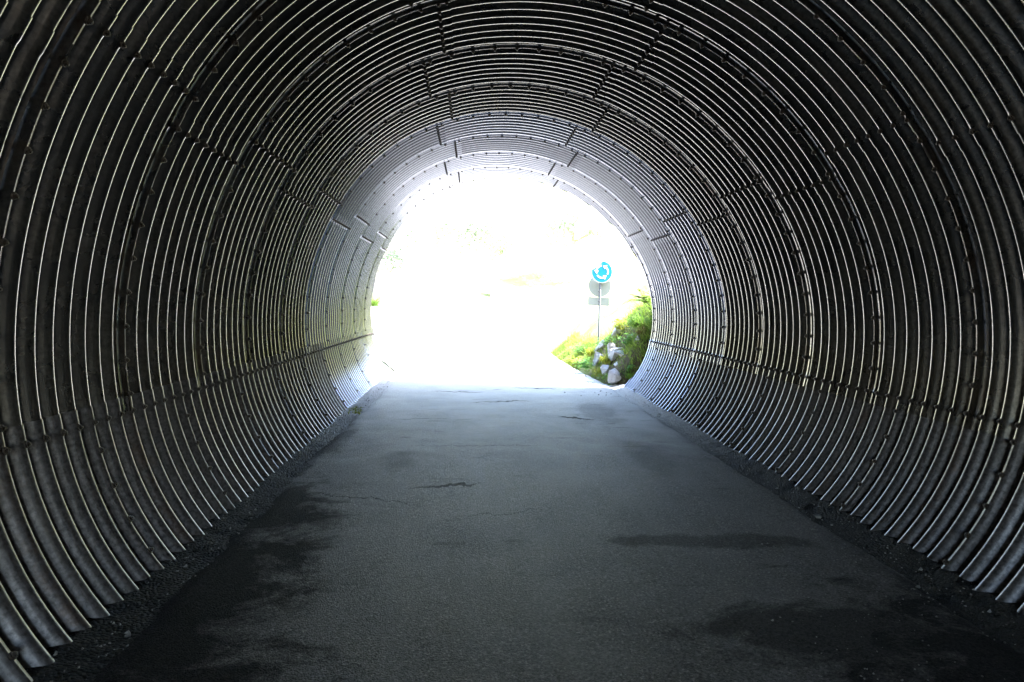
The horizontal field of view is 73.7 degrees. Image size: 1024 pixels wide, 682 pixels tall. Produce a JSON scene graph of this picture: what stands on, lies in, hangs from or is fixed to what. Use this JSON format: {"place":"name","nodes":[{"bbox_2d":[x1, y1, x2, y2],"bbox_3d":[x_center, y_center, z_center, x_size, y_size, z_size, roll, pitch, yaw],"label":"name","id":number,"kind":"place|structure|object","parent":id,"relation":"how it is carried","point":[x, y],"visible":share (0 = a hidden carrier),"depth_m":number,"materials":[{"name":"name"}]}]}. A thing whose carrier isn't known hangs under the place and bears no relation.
{"place":"outdoors","nodes":[
{"label":"outdoors","id":0,"kind":"place"},
{"bbox_2d":[371,177,651,384],"bbox_3d":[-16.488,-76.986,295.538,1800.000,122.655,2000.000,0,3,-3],"label":"ground","id":1,"kind":"structure","parent":0,"point":[534,285],"depth_m":68.24,"materials":[{"name":"white"}]},
{"bbox_2d":[25,371,400,681],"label":"gravel verge","id":2,"kind":"structure","parent":1,"relation":"on","point":[161,584],"depth_m":3.92,"materials":[{"name":"grey gravel"}]},
{"bbox_2d":[347,406,362,413],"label":"leafy weed","id":3,"kind":"object","parent":2,"relation":"on","point":[356,411],"visible":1,"depth_m":9.58,"materials":[{"name":"green plant"}]},
{"bbox_2d":[371,313,377,335],"bbox_3d":[-3.189,-0.375,15.691,0.238,0.522,0.395,-1,3,-15],"label":"boulder","id":4,"kind":"object","parent":1,"relation":"on","point":[374,326],"visible":0.64,"depth_m":15.59,"materials":[{"name":"grey stone"}]},
{"bbox_2d":[371,294,386,308],"bbox_3d":[-3.082,-0.931,15.602,0.811,0.467,0.653,-2,4,-38],"label":"grass tuft","id":5,"kind":"object","parent":1,"relation":"on","point":[374,303],"visible":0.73,"depth_m":15.59,"materials":[{"name":"green plant"}]},
{"bbox_2d":[373,233,423,300],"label":"leafy tree","id":6,"kind":"object","parent":1,"relation":"on","point":[392,255],"visible":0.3,"depth_m":59.16,"materials":[{"name":"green plant"}]},
{"bbox_2d":[391,199,485,290],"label":"leafy tree","id":7,"kind":"object","parent":1,"relation":"on","point":[436,225],"visible":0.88,"depth_m":60.42,"materials":[{"name":"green plant"}]},
{"bbox_2d":[447,202,534,297],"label":"leafy tree","id":8,"kind":"object","parent":1,"relation":"on","point":[502,240],"visible":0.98,"depth_m":59.13,"materials":[{"name":"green plant"}]},
{"bbox_2d":[0,0,1023,681],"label":"corrugated tunnel","id":9,"kind":"structure","parent":1,"relation":"on","point":[810,212],"depth_m":5.35,"materials":[{"name":"metal"}]},
{"bbox_2d":[382,289,652,385],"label":"grass","id":10,"kind":"structure","parent":1,"relation":"on","point":[565,344],"depth_m":16.49,"materials":[{"name":"green plant"}]},
{"bbox_2d":[621,283,650,303],"bbox_3d":[2.619,-1.024,14.208,0.585,0.498,0.590,0,3,-3],"label":"fern","id":11,"kind":"object","parent":10,"relation":"on","point":[643,296],"visible":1,"depth_m":14.21,"materials":[{"name":"plant"}]},
{"bbox_2d":[525,198,619,283],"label":"leafy tree","id":12,"kind":"object","parent":1,"relation":"on","point":[571,226],"visible":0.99,"depth_m":65.45,"materials":[{"name":"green plant"}]},
{"bbox_2d":[564,355,580,365],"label":"leafy weed","id":13,"kind":"object","parent":1,"relation":"on","point":[573,361],"visible":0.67,"depth_m":17.65,"materials":[{"name":"yellow plant"}]},
{"bbox_2d":[571,342,590,353],"bbox_3d":[1.889,0.174,18.681,0.654,0.316,0.675,0,3,-3],"label":"leafy weed","id":14,"kind":"object","parent":1,"relation":"on","point":[581,350],"visible":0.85,"depth_m":18.64,"materials":[{"name":"green plant"}]},
{"bbox_2d":[573,357,593,368],"bbox_3d":[1.699,0.508,16.022,0.541,0.291,0.603,2,4,22],"label":"leafy weed","id":15,"kind":"object","parent":1,"relation":"on","point":[584,364],"visible":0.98,"depth_m":16.04,"materials":[{"name":"green plant"}]},
{"bbox_2d":[585,346,596,355],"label":"grass tuft","id":16,"kind":"object","parent":1,"relation":"on","point":[590,352],"visible":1,"depth_m":16.73,"materials":[{"name":"yellow plant"}]},
{"bbox_2d":[592,367,601,376],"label":"grass tuft","id":17,"kind":"object","parent":1,"relation":"on","point":[598,371],"visible":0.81,"depth_m":15.08,"materials":[{"name":"green plant"}]},
{"bbox_2d":[592,352,603,365],"bbox_3d":[2.029,0.417,16.087,0.241,0.350,0.238,-2,4,-31],"label":"boulder","id":18,"kind":"object","parent":1,"relation":"on","point":[596,360],"visible":0.93,"depth_m":16.05,"materials":[{"name":"grey stone"}]},
{"bbox_2d":[594,340,605,351],"bbox_3d":[2.207,0.115,16.823,0.320,0.310,0.222,3,4,41],"label":"boulder","id":19,"kind":"object","parent":1,"relation":"on","point":[600,346],"visible":0.67,"depth_m":16.76,"materials":[{"name":"grey stone"}]},
{"bbox_2d":[588,260,612,341],"bbox_3d":[2.344,-0.946,18.125,0.651,2.376,0.174,0,3,-3],"label":"road sign","id":20,"kind":"object","parent":1,"relation":"on","point":[599,285],"visible":0.98,"depth_m":18.13,"materials":[{"name":"white metal"}]},
{"bbox_2d":[597,371,607,379],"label":"leafy weed","id":21,"kind":"object","parent":1,"relation":"on","point":[603,376],"visible":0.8,"depth_m":14.49,"materials":[{"name":"green plant"}]},
{"bbox_2d":[598,354,610,364],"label":"grass tuft","id":22,"kind":"object","parent":1,"relation":"on","point":[606,360],"visible":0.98,"depth_m":15.16,"materials":[{"name":"green plant"}]},
{"bbox_2d":[600,365,608,374],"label":"boulder","id":23,"kind":"object","parent":1,"relation":"on","point":[604,368],"visible":0.88,"depth_m":14.78,"materials":[{"name":"grey stone"}]},
{"bbox_2d":[594,335,618,344],"bbox_3d":[2.176,-0.024,15.737,0.626,0.250,0.612,0,3,-3],"label":"leafy weed","id":24,"kind":"object","parent":1,"relation":"on","point":[607,341],"visible":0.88,"depth_m":15.75,"materials":[{"name":"green plant"}]},
{"bbox_2d":[607,342,615,355],"bbox_3d":[2.253,0.219,15.395,0.193,0.378,0.163,0,3,-8],"label":"boulder","id":25,"kind":"object","parent":1,"relation":"on","point":[610,345],"visible":0.56,"depth_m":15.34,"materials":[{"name":"grey stone"}]},
{"bbox_2d":[608,368,620,383],"bbox_3d":[2.104,0.743,14.126,0.300,0.352,0.351,3,4,36],"label":"boulder","id":26,"kind":"object","parent":1,"relation":"on","point":[614,376],"visible":0.87,"depth_m":14.00,"materials":[{"name":"grey stone"}]},
{"bbox_2d":[609,347,622,360],"bbox_3d":[2.293,0.293,15.160,0.326,0.296,0.269,2,4,32],"label":"boulder","id":27,"kind":"object","parent":1,"relation":"on","point":[613,354],"visible":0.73,"depth_m":15.09,"materials":[{"name":"grey stone"}]},
{"bbox_2d":[612,349,623,356],"bbox_3d":[2.529,0.357,14.827,0.761,0.231,0.378,23,21,6],"label":"boulder","id":28,"kind":"object","parent":1,"relation":"on","point":[617,352],"visible":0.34,"depth_m":14.82,"materials":[{"name":"grey stone"}]},
{"bbox_2d":[611,325,625,335],"bbox_3d":[2.570,-0.246,16.209,0.386,0.282,0.416,-2,4,-38],"label":"boulder","id":29,"kind":"object","parent":1,"relation":"on","point":[614,333],"visible":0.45,"depth_m":16.13,"materials":[{"name":"grey stone"}]},
{"bbox_2d":[611,318,629,329],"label":"leafy weed","id":30,"kind":"object","parent":1,"relation":"on","point":[619,326],"visible":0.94,"depth_m":15.44,"materials":[{"name":"yellow plant"}]},
{"bbox_2d":[614,332,640,343],"bbox_3d":[2.579,-0.056,14.761,0.536,0.309,0.600,-3,4,-40],"label":"leafy weed","id":31,"kind":"object","parent":1,"relation":"on","point":[628,334],"visible":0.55,"depth_m":14.79,"materials":[{"name":"green plant"}]},
{"bbox_2d":[624,371,633,380],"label":"grass tuft","id":32,"kind":"object","parent":1,"relation":"on","point":[629,376],"visible":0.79,"depth_m":13.96,"materials":[{"name":"green plant"}]},
{"bbox_2d":[621,309,649,330],"bbox_3d":[2.592,-0.465,14.472,0.847,0.601,0.813,0,3,-3],"label":"grass tuft","id":33,"kind":"object","parent":1,"relation":"on","point":[636,322],"visible":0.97,"depth_m":14.40,"materials":[{"name":"green plant"}]},
{"bbox_2d":[631,321,648,338],"bbox_3d":[2.699,-0.241,14.256,0.688,0.550,0.471,3,4,42],"label":"grass tuft","id":34,"kind":"object","parent":1,"relation":"on","point":[642,332],"visible":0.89,"depth_m":14.24,"materials":[{"name":"green plant"}]},
{"bbox_2d":[26,369,1015,681],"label":"gravel","id":35,"kind":"structure","parent":0,"point":[128,633],"depth_m":4.29,"materials":[{"name":"grey gravel"}]},
{"bbox_2d":[93,318,1023,681],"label":"road","id":36,"kind":"structure","parent":0,"point":[437,498],"depth_m":4.25,"materials":[{"name":"grey asphalt"}]},
{"bbox_2d":[604,384,1023,655],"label":"gravel verge","id":37,"kind":"structure","parent":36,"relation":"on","point":[910,561],"depth_m":4.86,"materials":[{"name":"grey gravel"}]}
]}

